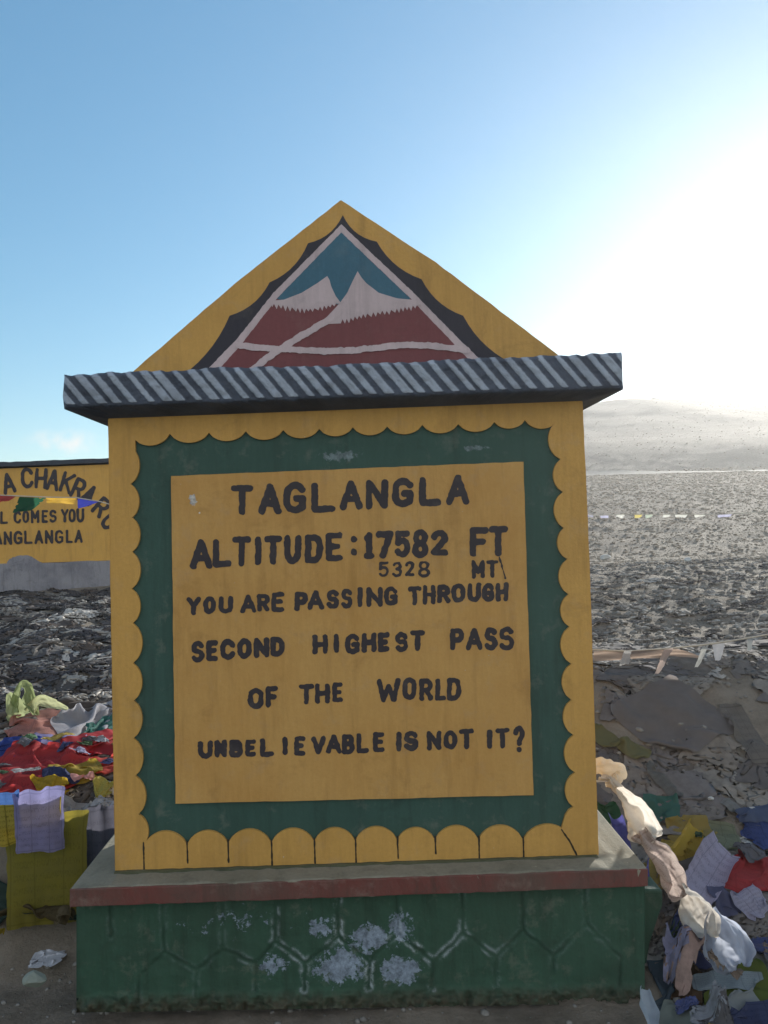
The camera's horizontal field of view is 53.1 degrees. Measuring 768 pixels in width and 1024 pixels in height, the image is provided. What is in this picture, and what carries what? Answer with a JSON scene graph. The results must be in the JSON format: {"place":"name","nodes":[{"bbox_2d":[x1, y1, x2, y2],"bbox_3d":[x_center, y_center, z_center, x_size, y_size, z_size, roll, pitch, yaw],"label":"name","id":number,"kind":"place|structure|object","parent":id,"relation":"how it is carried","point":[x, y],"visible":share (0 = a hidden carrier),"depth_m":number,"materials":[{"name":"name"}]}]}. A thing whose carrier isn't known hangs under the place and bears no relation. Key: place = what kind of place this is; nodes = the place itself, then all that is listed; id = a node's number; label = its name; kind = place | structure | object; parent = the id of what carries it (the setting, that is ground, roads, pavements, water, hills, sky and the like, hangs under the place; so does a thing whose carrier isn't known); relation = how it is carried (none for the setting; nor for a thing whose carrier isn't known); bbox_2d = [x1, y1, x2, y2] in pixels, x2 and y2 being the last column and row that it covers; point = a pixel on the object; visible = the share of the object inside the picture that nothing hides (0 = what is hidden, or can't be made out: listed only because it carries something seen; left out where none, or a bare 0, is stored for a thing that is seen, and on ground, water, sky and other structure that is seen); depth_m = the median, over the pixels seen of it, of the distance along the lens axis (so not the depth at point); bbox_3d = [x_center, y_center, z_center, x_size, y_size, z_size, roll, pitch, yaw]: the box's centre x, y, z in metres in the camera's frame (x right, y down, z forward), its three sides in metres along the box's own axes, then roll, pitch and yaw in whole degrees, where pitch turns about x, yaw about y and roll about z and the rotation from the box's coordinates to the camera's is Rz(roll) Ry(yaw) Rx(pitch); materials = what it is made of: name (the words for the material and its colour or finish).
{"place":"outdoors","nodes":[
{"label":"outdoors","id":0,"kind":"place"},
{"bbox_2d":[0,399,767,1023],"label":"ground","id":1,"kind":"structure","parent":0,"point":[22,945],"depth_m":6.28,"materials":[{"name":"grey gravel"}]},
{"bbox_2d":[22,970,46,987],"bbox_3d":[-1.063,1.425,2.342,0.072,0.045,0.064,-2,-1,-2],"label":"stone","id":2,"kind":"object","parent":1,"relation":"on","point":[34,978],"visible":1,"depth_m":2.33,"materials":[{"name":"grey stone"}]},
{"bbox_2d":[0,881,75,923],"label":"prayer flag","id":3,"kind":"object","parent":1,"relation":"on","point":[3,892],"visible":0.19,"depth_m":2.94,"materials":[{"name":"fabric"}]},
{"bbox_2d":[0,904,70,924],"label":"prayer flag","id":4,"kind":"object","parent":3,"relation":"on","point":[48,912],"visible":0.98,"depth_m":2.84,"materials":[{"name":"fabric"}]},
{"bbox_2d":[6,810,88,930],"bbox_3d":[-1.270,1.341,2.890,0.312,0.415,0.053,-2,-1,-8],"label":"prayer flag","id":5,"kind":"object","parent":3,"relation":"on","point":[38,879],"visible":0.6,"depth_m":2.89,"materials":[{"name":"fabric"}]},
{"bbox_2d":[0,796,60,846],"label":"prayer flag","id":6,"kind":"object","parent":5,"relation":"attached to","point":[7,829],"visible":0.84,"depth_m":2.84,"materials":[{"name":"fabric"}]},
{"bbox_2d":[0,789,18,804],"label":"prayer flag","id":7,"kind":"object","parent":6,"relation":"attached to","point":[6,798],"visible":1,"depth_m":2.84,"materials":[{"name":"fabric"}]},
{"bbox_2d":[12,786,64,853],"bbox_3d":[-1.279,1.141,2.847,0.184,0.243,0.022,-2,-1,-12],"label":"prayer flag","id":8,"kind":"object","parent":5,"relation":"attached to","point":[39,820],"visible":1,"depth_m":2.84,"materials":[{"name":"fabric"}]},
{"bbox_2d":[53,905,75,925],"bbox_3d":[-1.177,1.491,2.844,0.038,0.061,0.084,-3,-1,36],"label":"stone","id":9,"kind":"object","parent":3,"relation":"on","point":[62,910],"visible":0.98,"depth_m":2.84,"materials":[{"name":"stone"}]},
{"bbox_2d":[28,949,66,967],"bbox_3d":[-1.229,1.626,2.805,0.125,0.008,0.119,-2,-1,-2],"label":"crumpled paper","id":10,"kind":"object","parent":1,"relation":"on","point":[47,958],"visible":1,"depth_m":2.80,"materials":[{"name":"paper"}]},
{"bbox_2d":[0,458,109,591],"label":"roadside board","id":11,"kind":"object","parent":1,"relation":"on","point":[44,545],"visible":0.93,"depth_m":9.86,"materials":[{"name":"yellow paint"}]},
{"bbox_2d":[0,495,108,512],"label":"prayer flag string","id":12,"kind":"object","parent":11,"relation":"attached to","point":[27,503],"visible":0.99,"depth_m":8.48,"materials":[{"name":"fabric"}]},
{"bbox_2d":[0,587,113,802],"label":"rocky ground","id":13,"kind":"structure","parent":1,"relation":"on","point":[53,639],"depth_m":5.74,"materials":[{"name":"stone"}]},
{"bbox_2d":[0,736,42,756],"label":"prayer flag","id":14,"kind":"object","parent":13,"relation":"on","point":[6,743],"visible":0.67,"depth_m":3.65,"materials":[{"name":"fabric"}]},
{"bbox_2d":[4,708,60,736],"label":"prayer flag","id":15,"kind":"object","parent":13,"relation":"on","point":[40,725],"visible":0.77,"depth_m":3.88,"materials":[{"name":"fabric"}]},
{"bbox_2d":[6,692,29,720],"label":"prayer flag","id":16,"kind":"object","parent":15,"relation":"on","point":[11,710],"visible":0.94,"depth_m":4.00,"materials":[{"name":"fabric"}]},
{"bbox_2d":[11,680,38,714],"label":"prayer flag","id":17,"kind":"object","parent":15,"relation":"on","point":[29,694],"visible":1,"depth_m":4.01,"materials":[{"name":"fabric"}]},
{"bbox_2d":[24,695,67,712],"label":"prayer flag","id":18,"kind":"object","parent":17,"relation":"on","point":[34,703],"visible":0.99,"depth_m":3.98,"materials":[{"name":"fabric"}]},
{"bbox_2d":[0,740,89,792],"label":"prayer flag","id":19,"kind":"object","parent":13,"relation":"on","point":[33,753],"visible":0.69,"depth_m":3.46,"materials":[{"name":"fabric"}]},
{"bbox_2d":[42,766,79,783],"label":"prayer flag","id":20,"kind":"object","parent":19,"relation":"on","point":[57,771],"visible":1,"depth_m":3.23,"materials":[{"name":"fabric"}]},
{"bbox_2d":[30,774,69,794],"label":"prayer flag","id":21,"kind":"object","parent":13,"relation":"on","point":[40,783],"visible":0.61,"depth_m":3.19,"materials":[{"name":"fabric"}]},
{"bbox_2d":[47,758,102,783],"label":"prayer flag","id":22,"kind":"object","parent":13,"relation":"on","point":[94,765],"visible":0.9,"depth_m":3.29,"materials":[{"name":"fabric"}]},
{"bbox_2d":[91,754,112,773],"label":"prayer flag","id":23,"kind":"object","parent":22,"relation":"on","point":[107,768],"visible":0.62,"depth_m":3.34,"materials":[{"name":"fabric"}]},
{"bbox_2d":[70,771,94,781],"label":"prayer flag","id":24,"kind":"object","parent":13,"relation":"on","point":[90,775],"visible":1,"depth_m":3.21,"materials":[{"name":"fabric"}]},
{"bbox_2d":[60,729,112,756],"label":"prayer flag","id":25,"kind":"object","parent":13,"relation":"on","point":[100,747],"visible":0.6,"depth_m":3.63,"materials":[{"name":"fabric"}]},
{"bbox_2d":[34,732,86,744],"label":"prayer flag","id":26,"kind":"object","parent":25,"relation":"on","point":[45,741],"visible":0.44,"depth_m":3.70,"materials":[{"name":"fabric"}]},
{"bbox_2d":[79,714,112,734],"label":"prayer flag","id":27,"kind":"object","parent":13,"relation":"on","point":[93,726],"visible":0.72,"depth_m":3.94,"materials":[{"name":"fabric"}]},
{"bbox_2d":[50,700,111,735],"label":"prayer flag","id":28,"kind":"object","parent":27,"relation":"on","point":[76,718],"visible":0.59,"depth_m":4.01,"materials":[{"name":"fabric"}]},
{"bbox_2d":[93,776,113,797],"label":"prayer flag","id":29,"kind":"object","parent":13,"relation":"on","point":[102,785],"visible":0.95,"depth_m":3.21,"materials":[{"name":"fabric"}]},
{"bbox_2d":[63,200,661,1012],"bbox_3d":[-0.058,0.346,2.779,1.986,2.816,0.550,-2,-1,-2],"label":"pass monument","id":30,"kind":"object","parent":1,"relation":"on","point":[353,708],"visible":1,"depth_m":2.60,"materials":[{"name":"paint"}]},
{"bbox_2d":[596,757,626,787],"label":"prayer flag","id":31,"kind":"object","parent":30,"relation":"attached to","point":[616,771],"visible":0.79,"depth_m":2.74,"materials":[{"name":"fabric"}]},
{"bbox_2d":[608,813,649,876],"bbox_3d":[0.926,1.293,2.865,0.083,0.242,0.311,-2,-1,-2],"label":"prayer flag","id":32,"kind":"object","parent":30,"relation":"attached to","point":[619,826],"visible":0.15,"depth_m":3.00,"materials":[{"name":"fabric"}]},
{"bbox_2d":[596,774,662,847],"bbox_3d":[0.865,1.048,2.710,0.219,0.242,0.070,-2,-1,19],"label":"prayer flag","id":33,"kind":"object","parent":30,"relation":"hanging from","point":[639,814],"visible":0.95,"depth_m":2.70,"materials":[{"name":"fabric"}]},
{"bbox_2d":[631,827,687,901],"bbox_3d":[0.946,1.195,2.615,0.076,0.206,0.200,-1,-1,-42],"label":"prayer flag","id":34,"kind":"object","parent":30,"relation":"attached to","point":[669,868],"visible":0.98,"depth_m":2.61,"materials":[{"name":"fabric"}]},
{"bbox_2d":[0,732,767,1023],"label":"coloured rags","id":35,"kind":"object","parent":1,"relation":"on","point":[682,944],"visible":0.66,"depth_m":2.56,"materials":[{"name":"fabric"}]},
{"bbox_2d":[63,794,112,811],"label":"prayer flag","id":36,"kind":"object","parent":35,"relation":"on","point":[68,800],"visible":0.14,"depth_m":3.14,"materials":[{"name":"fabric"}]},
{"bbox_2d":[85,804,113,867],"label":"prayer flag","id":37,"kind":"object","parent":35,"relation":"on","point":[100,829],"visible":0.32,"depth_m":2.97,"materials":[{"name":"fabric"}]},
{"bbox_2d":[661,839,695,860],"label":"prayer flag","id":38,"kind":"object","parent":35,"relation":"on","point":[689,851],"visible":0.27,"depth_m":2.95,"materials":[{"name":"fabric"}]},
{"bbox_2d":[678,883,720,937],"bbox_3d":[1.026,1.319,2.502,0.118,0.209,0.282,-2,-1,16],"label":"prayer flag","id":39,"kind":"object","parent":35,"relation":"on","point":[695,908],"visible":0.87,"depth_m":2.54,"materials":[{"name":"fabric"}]},
{"bbox_2d":[685,830,739,905],"bbox_3d":[1.198,1.317,2.830,0.104,0.173,0.365,-3,-1,43],"label":"prayer flag","id":40,"kind":"object","parent":35,"relation":"on","point":[713,862],"visible":0.8,"depth_m":2.87,"materials":[{"name":"fabric"}]},
{"bbox_2d":[703,907,755,974],"bbox_3d":[1.099,1.366,2.455,0.130,0.195,0.155,-1,-1,-37],"label":"prayer flag","id":41,"kind":"object","parent":35,"relation":"on","point":[731,946],"visible":0.89,"depth_m":2.44,"materials":[{"name":"fabric"}]},
{"bbox_2d":[753,951,767,970],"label":"prayer flag","id":42,"kind":"object","parent":35,"relation":"on","point":[762,958],"visible":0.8,"depth_m":2.56,"materials":[{"name":"fabric"}]},
{"bbox_2d":[600,554,610,560],"bbox_3d":[2.387,0.490,8.283,0.120,0.066,0.077,-2,-1,-2],"label":"stone","id":43,"kind":"object","parent":1,"relation":"on","point":[604,557],"visible":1,"depth_m":8.25,"materials":[{"name":"grey stone"}]},
{"bbox_2d":[639,986,659,1023],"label":"prayer flag","id":44,"kind":"object","parent":1,"relation":"on","point":[649,1008],"visible":1,"depth_m":2.37,"materials":[{"name":"fabric"}]},
{"bbox_2d":[647,959,674,1010],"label":"prayer flag","id":45,"kind":"object","parent":1,"relation":"on","point":[656,972],"visible":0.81,"depth_m":2.58,"materials":[{"name":"fabric"}]},
{"bbox_2d":[672,921,711,968],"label":"prayer flag","id":46,"kind":"object","parent":45,"relation":"on","point":[702,962],"visible":0.19,"depth_m":2.60,"materials":[{"name":"fabric"}]},
{"bbox_2d":[611,675,733,751],"bbox_3d":[1.445,0.998,3.830,0.500,0.274,0.420,-1,-1,-33],"label":"rock slab","id":47,"kind":"object","parent":1,"relation":"on","point":[658,711],"visible":1,"depth_m":3.83,"materials":[{"name":"stone"}]},
{"bbox_2d":[584,399,767,568],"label":"gravel","id":48,"kind":"structure","parent":1,"relation":"on","point":[706,477],"depth_m":24.49,"materials":[{"name":"grey gravel"}]},
{"bbox_2d":[659,999,694,1023],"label":"prayer flag","id":49,"kind":"object","parent":1,"relation":"on","point":[668,1015],"visible":0.69,"depth_m":2.43,"materials":[{"name":"fabric"}]},
{"bbox_2d":[671,963,702,1005],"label":"prayer flag","id":50,"kind":"object","parent":49,"relation":"on","point":[692,991],"visible":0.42,"depth_m":2.50,"materials":[{"name":"fabric"}]},
{"bbox_2d":[588,512,765,517],"bbox_3d":[6.381,0.078,17.718,5.046,0.186,0.036,-2,-1,-2],"label":"prayer flag string","id":51,"kind":"object","parent":1,"relation":"on","point":[666,515],"visible":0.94,"depth_m":17.72,"materials":[{"name":"fabric"}]},
{"bbox_2d":[590,557,767,998],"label":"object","id":52,"kind":"object","parent":1,"relation":"on","point":[729,770],"visible":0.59,"depth_m":3.87,"materials":[{"name":"stone"}]},
{"bbox_2d":[597,801,620,823],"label":"prayer flag","id":53,"kind":"object","parent":52,"relation":"on","point":[611,808],"visible":0.56,"depth_m":3.34,"materials":[{"name":"fabric"}]},
{"bbox_2d":[595,723,651,758],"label":"prayer flag","id":54,"kind":"object","parent":52,"relation":"on","point":[626,745],"visible":0.88,"depth_m":3.67,"materials":[{"name":"fabric"}]},
{"bbox_2d":[643,793,679,820],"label":"prayer flag","id":55,"kind":"object","parent":52,"relation":"on","point":[671,808],"visible":0.77,"depth_m":3.36,"materials":[{"name":"fabric"}]},
{"bbox_2d":[674,856,693,904],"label":"prayer flag","id":56,"kind":"object","parent":52,"relation":"on","point":[685,863],"visible":0.12,"depth_m":2.90,"materials":[{"name":"fabric"}]},
{"bbox_2d":[670,818,702,855],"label":"prayer flag","id":57,"kind":"object","parent":56,"relation":"on","point":[679,846],"visible":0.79,"depth_m":2.99,"materials":[{"name":"fabric"}]},
{"bbox_2d":[730,884,767,920],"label":"prayer flag","id":58,"kind":"object","parent":52,"relation":"on","point":[750,902],"visible":1,"depth_m":2.77,"materials":[{"name":"fabric"}]},
{"bbox_2d":[706,886,740,916],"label":"prayer flag","id":59,"kind":"object","parent":58,"relation":"on","point":[725,906],"visible":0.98,"depth_m":2.77,"materials":[{"name":"fabric"}]},
{"bbox_2d":[736,814,767,849],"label":"prayer flag","id":60,"kind":"object","parent":52,"relation":"on","point":[758,835],"visible":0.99,"depth_m":3.22,"materials":[{"name":"fabric"}]},
{"bbox_2d":[720,797,758,825],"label":"prayer flag","id":61,"kind":"object","parent":60,"relation":"on","point":[730,804],"visible":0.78,"depth_m":3.35,"materials":[{"name":"fabric"}]},
{"bbox_2d":[735,804,767,822],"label":"prayer flag","id":62,"kind":"object","parent":60,"relation":"on","point":[756,814],"visible":1,"depth_m":3.28,"materials":[{"name":"fabric"}]},
{"bbox_2d":[592,634,767,673],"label":"prayer flag string","id":63,"kind":"object","parent":1,"relation":"on","point":[626,656],"visible":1,"depth_m":4.01,"materials":[{"name":"fabric"}]},
{"bbox_2d":[665,815,717,841],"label":"prayer flag","id":64,"kind":"object","parent":1,"relation":"on","point":[699,822],"visible":0.64,"depth_m":3.26,"materials":[{"name":"fabric"}]},
{"bbox_2d":[705,819,740,849],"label":"prayer flag","id":65,"kind":"object","parent":1,"relation":"on","point":[727,836],"visible":0.44,"depth_m":3.22,"materials":[{"name":"fabric"}]},
{"bbox_2d":[724,849,767,892],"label":"prayer flag","id":66,"kind":"object","parent":1,"relation":"on","point":[744,873],"visible":0.74,"depth_m":2.91,"materials":[{"name":"fabric"}]},
{"bbox_2d":[730,999,767,1023],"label":"prayer flag","id":67,"kind":"object","parent":1,"relation":"on","point":[755,1012],"visible":0.91,"depth_m":2.37,"materials":[{"name":"fabric"}]},
{"bbox_2d":[727,987,759,1010],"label":"prayer flag","id":68,"kind":"object","parent":67,"relation":"on","point":[738,999],"visible":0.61,"depth_m":2.43,"materials":[{"name":"fabric"}]},
{"bbox_2d":[704,958,767,1004],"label":"prayer flag","id":69,"kind":"object","parent":68,"relation":"on","point":[760,990],"visible":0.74,"depth_m":2.48,"materials":[{"name":"fabric"}]},
{"bbox_2d":[692,970,762,990],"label":"prayer flag","id":70,"kind":"object","parent":69,"relation":"on","point":[747,980],"visible":0.89,"depth_m":2.50,"materials":[{"name":"fabric"}]},
{"bbox_2d":[0,0,767,461],"label":"sky","id":71,"kind":"structure","parent":0,"point":[595,172],"materials":[{"name":"blue"}]},
{"bbox_2d":[586,470,767,474],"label":"track","id":72,"kind":"structure","parent":0,"point":[612,472],"depth_m":57.76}
]}

